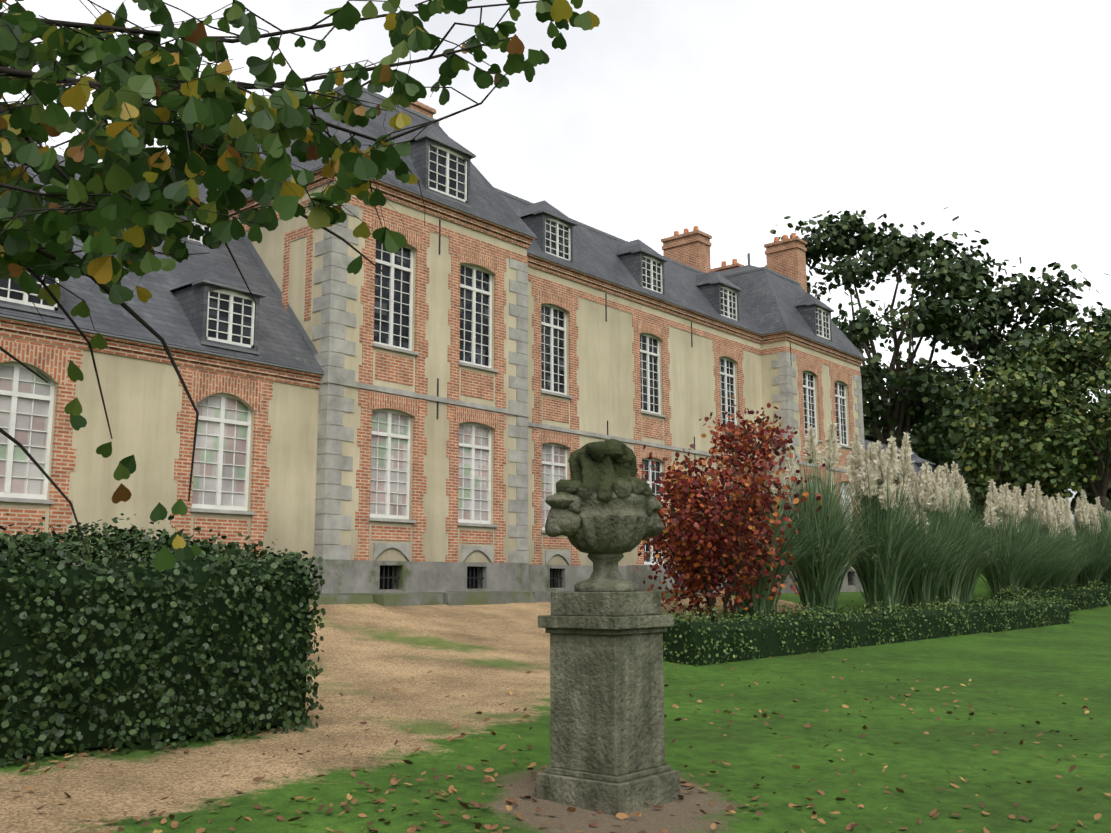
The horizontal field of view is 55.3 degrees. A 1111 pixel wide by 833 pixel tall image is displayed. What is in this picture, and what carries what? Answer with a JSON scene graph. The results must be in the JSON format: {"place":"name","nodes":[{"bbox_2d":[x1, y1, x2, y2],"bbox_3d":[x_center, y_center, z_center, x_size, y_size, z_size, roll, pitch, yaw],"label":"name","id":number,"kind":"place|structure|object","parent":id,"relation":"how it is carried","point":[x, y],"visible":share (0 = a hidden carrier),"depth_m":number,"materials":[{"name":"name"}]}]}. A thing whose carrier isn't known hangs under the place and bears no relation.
{"place":"outdoors","nodes":[
{"label":"outdoors","id":0,"kind":"place"},
{"bbox_2d":[0,532,1110,832],"bbox_3d":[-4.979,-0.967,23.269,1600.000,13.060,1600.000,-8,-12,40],"label":"ground","id":1,"kind":"structure","parent":0,"point":[474,656],"depth_m":9.92,"materials":[{"name":"green plant"}]},
{"bbox_2d":[0,513,325,769],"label":"tall hedge","id":2,"kind":"object","parent":1,"relation":"on","point":[111,647],"visible":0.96,"depth_m":9.08,"materials":[{"name":"green plant"}]},
{"bbox_2d":[0,79,935,595],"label":"chateau","id":3,"kind":"structure","parent":1,"relation":"on","point":[454,383],"depth_m":25.41,"materials":[{"name":"paint"}]},
{"bbox_2d":[309,590,688,605],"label":"terrace paving","id":4,"kind":"structure","parent":1,"relation":"on","point":[448,598],"depth_m":21.39,"materials":[{"name":"stone"}]},
{"bbox_2d":[6,656,1110,832],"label":"fallen leaves","id":5,"kind":"object","parent":1,"relation":"on","point":[478,825],"visible":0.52,"depth_m":7.84,"materials":[{"name":"brown plant"}]},
{"bbox_2d":[536,439,679,815],"bbox_3d":[0.390,1.518,8.025,0.765,2.686,0.964,-8,-12,40],"label":"garden urn","id":6,"kind":"object","parent":1,"relation":"on","point":[605,625],"visible":1,"depth_m":7.79,"materials":[{"name":"stone"}]},
{"bbox_2d":[661,606,705,659],"bbox_3d":[1.250,3.554,18.066,2.773,1.226,1.190,-8,-12,40],"label":"box hedge","id":7,"kind":"object","parent":1,"relation":"on","point":[665,636],"visible":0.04,"depth_m":17.25,"materials":[{"name":"green plant"}]},
{"bbox_2d":[630,395,828,621],"bbox_3d":[3.454,2.103,22.768,4.374,5.135,5.359,0,-9,-4],"label":"smoke bush","id":8,"kind":"object","parent":1,"relation":"on","point":[699,534],"visible":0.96,"depth_m":22.10,"materials":[{"name":"red plant"}]},
{"bbox_2d":[668,452,850,619],"bbox_3d":[4.660,2.751,24.963,5.134,4.263,4.884,-8,-12,40],"label":"pampas","id":9,"kind":"object","parent":1,"relation":"on","point":[766,605],"visible":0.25,"depth_m":24.29,"materials":[{"name":"green plant"}]},
{"bbox_2d":[774,422,912,615],"bbox_3d":[6.594,2.636,26.695,4.520,5.107,4.642,-8,-12,40],"label":"pampas","id":10,"kind":"object","parent":1,"relation":"on","point":[818,580],"visible":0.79,"depth_m":26.09,"materials":[{"name":"green plant"}]},
{"bbox_2d":[663,591,1076,665],"bbox_3d":[8.970,4.739,25.188,1.219,1.044,21.931,-8,-12,39],"label":"box hedge","id":11,"kind":"object","parent":1,"relation":"on","point":[706,642],"visible":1,"depth_m":20.83,"materials":[{"name":"green plant"}]},
{"bbox_2d":[864,428,924,441],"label":"tree","id":12,"kind":"object","parent":1,"relation":"on","point":[869,436],"depth_m":117.92,"materials":[{"name":"green plant"}]},
{"bbox_2d":[836,431,958,612],"bbox_3d":[8.710,2.948,28.343,4.526,5.118,4.662,-2,-9,9],"label":"pampas","id":13,"kind":"object","parent":1,"relation":"on","point":[879,579],"visible":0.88,"depth_m":27.84,"materials":[{"name":"green plant"}]},
{"bbox_2d":[765,207,1057,461],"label":"tree","id":14,"kind":"object","parent":1,"relation":"on","point":[918,397],"visible":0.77,"depth_m":69.15,"materials":[{"name":"green plant"}]},
{"bbox_2d":[893,461,988,608],"bbox_3d":[10.412,3.576,30.665,4.544,4.536,4.565,-8,-12,40],"label":"pampas","id":15,"kind":"object","parent":1,"relation":"on","point":[925,584],"visible":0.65,"depth_m":30.18,"materials":[{"name":"green plant"}]},
{"bbox_2d":[881,406,1037,528],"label":"tree","id":16,"kind":"object","parent":1,"relation":"on","point":[954,438],"visible":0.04,"depth_m":93.85,"materials":[{"name":"green plant"}]},
{"bbox_2d":[925,473,1014,608],"bbox_3d":[12.025,3.855,32.729,5.308,4.552,5.663,-8,-12,40],"label":"pampas","id":17,"kind":"object","parent":1,"relation":"on","point":[950,588],"visible":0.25,"depth_m":32.13,"materials":[{"name":"green plant"}]},
{"bbox_2d":[936,461,1029,605],"bbox_3d":[13.057,3.910,34.554,4.688,4.923,4.638,-8,-12,40],"label":"pampas","id":18,"kind":"object","parent":1,"relation":"on","point":[959,484],"visible":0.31,"depth_m":34.26,"materials":[{"name":"green plant"}]},
{"bbox_2d":[970,479,1061,603],"bbox_3d":[15.550,4.484,36.874,4.941,4.593,4.842,-8,-12,40],"label":"pampas","id":19,"kind":"object","parent":1,"relation":"on","point":[998,575],"visible":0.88,"depth_m":36.37,"materials":[{"name":"plant"}]},
{"bbox_2d":[928,262,1110,499],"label":"tree","id":20,"kind":"object","parent":1,"relation":"on","point":[1022,293],"visible":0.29,"depth_m":71.15,"materials":[{"name":"green plant"}]},
{"bbox_2d":[942,352,1100,534],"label":"tree","id":21,"kind":"object","parent":1,"relation":"on","point":[978,459],"visible":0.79,"depth_m":51.08,"materials":[{"name":"green plant"}]},
{"bbox_2d":[999,588,1050,604],"bbox_3d":[15.138,6.061,34.128,1.562,1.068,0.939,-8,-12,40],"label":"box hedge","id":22,"kind":"object","parent":1,"relation":"on","point":[1003,597],"visible":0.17,"depth_m":34.22,"materials":[{"name":"green plant"}]},
{"bbox_2d":[966,313,1110,516],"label":"tree","id":23,"kind":"object","parent":1,"relation":"on","point":[1071,354],"visible":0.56,"depth_m":53.91,"materials":[{"name":"green plant"}]},
{"bbox_2d":[991,480,1089,592],"bbox_3d":[17.227,4.744,39.102,5.704,4.725,5.732,-8,-12,40],"label":"pampas","id":24,"kind":"object","parent":1,"relation":"on","point":[1039,577],"visible":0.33,"depth_m":38.52,"materials":[{"name":"green plant"}]},
{"bbox_2d":[995,579,1110,611],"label":"box hedge","id":25,"kind":"object","parent":1,"relation":"on","point":[1079,597],"visible":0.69,"depth_m":40.62,"materials":[{"name":"green plant"}]},
{"bbox_2d":[1024,496,1102,591],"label":"pampas","id":26,"kind":"object","parent":1,"relation":"on","point":[1057,579],"visible":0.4,"depth_m":40.76,"materials":[{"name":"green plant"}]},
{"bbox_2d":[1037,496,1108,590],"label":"pampas","id":27,"kind":"object","parent":1,"relation":"on","point":[1058,509],"visible":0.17,"depth_m":43.36,"materials":[{"name":"green plant"}]},
{"bbox_2d":[1056,493,1110,586],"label":"pampas","id":28,"kind":"object","parent":1,"relation":"on","point":[1087,514],"visible":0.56,"depth_m":44.79,"materials":[{"name":"green plant"}]},
{"bbox_2d":[1067,412,1110,514],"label":"tree","id":29,"kind":"object","parent":1,"relation":"on","point":[1090,496],"visible":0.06,"depth_m":111.41,"materials":[{"name":"green plant"}]},
{"bbox_2d":[1080,489,1110,584],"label":"pampas","id":30,"kind":"object","parent":1,"relation":"on","point":[1107,577],"visible":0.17,"depth_m":46.23,"materials":[{"name":"plant"}]},
{"bbox_2d":[1095,496,1109,523],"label":"pampas","id":31,"kind":"object","parent":1,"relation":"on","point":[1098,503],"visible":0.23,"depth_m":49.94,"materials":[{"name":"beige plant"}]},
{"bbox_3d":[-2.674,0.140,2.906,1.263,4.299,0.628,-8,-12,40],"label":"lime tree trunk","id":32,"kind":"object","parent":1,"relation":"on","visible":0},
{"bbox_2d":[0,0,599,570],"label":"lime tree","id":33,"kind":"object","parent":32,"relation":"attached to","point":[130,198],"visible":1,"depth_m":3.17,"materials":[{"name":"green plant"}]},
{"bbox_2d":[0,0,1110,524],"label":"sky","id":34,"kind":"structure","parent":0,"point":[730,120],"materials":[{"name":"white"}]}
]}

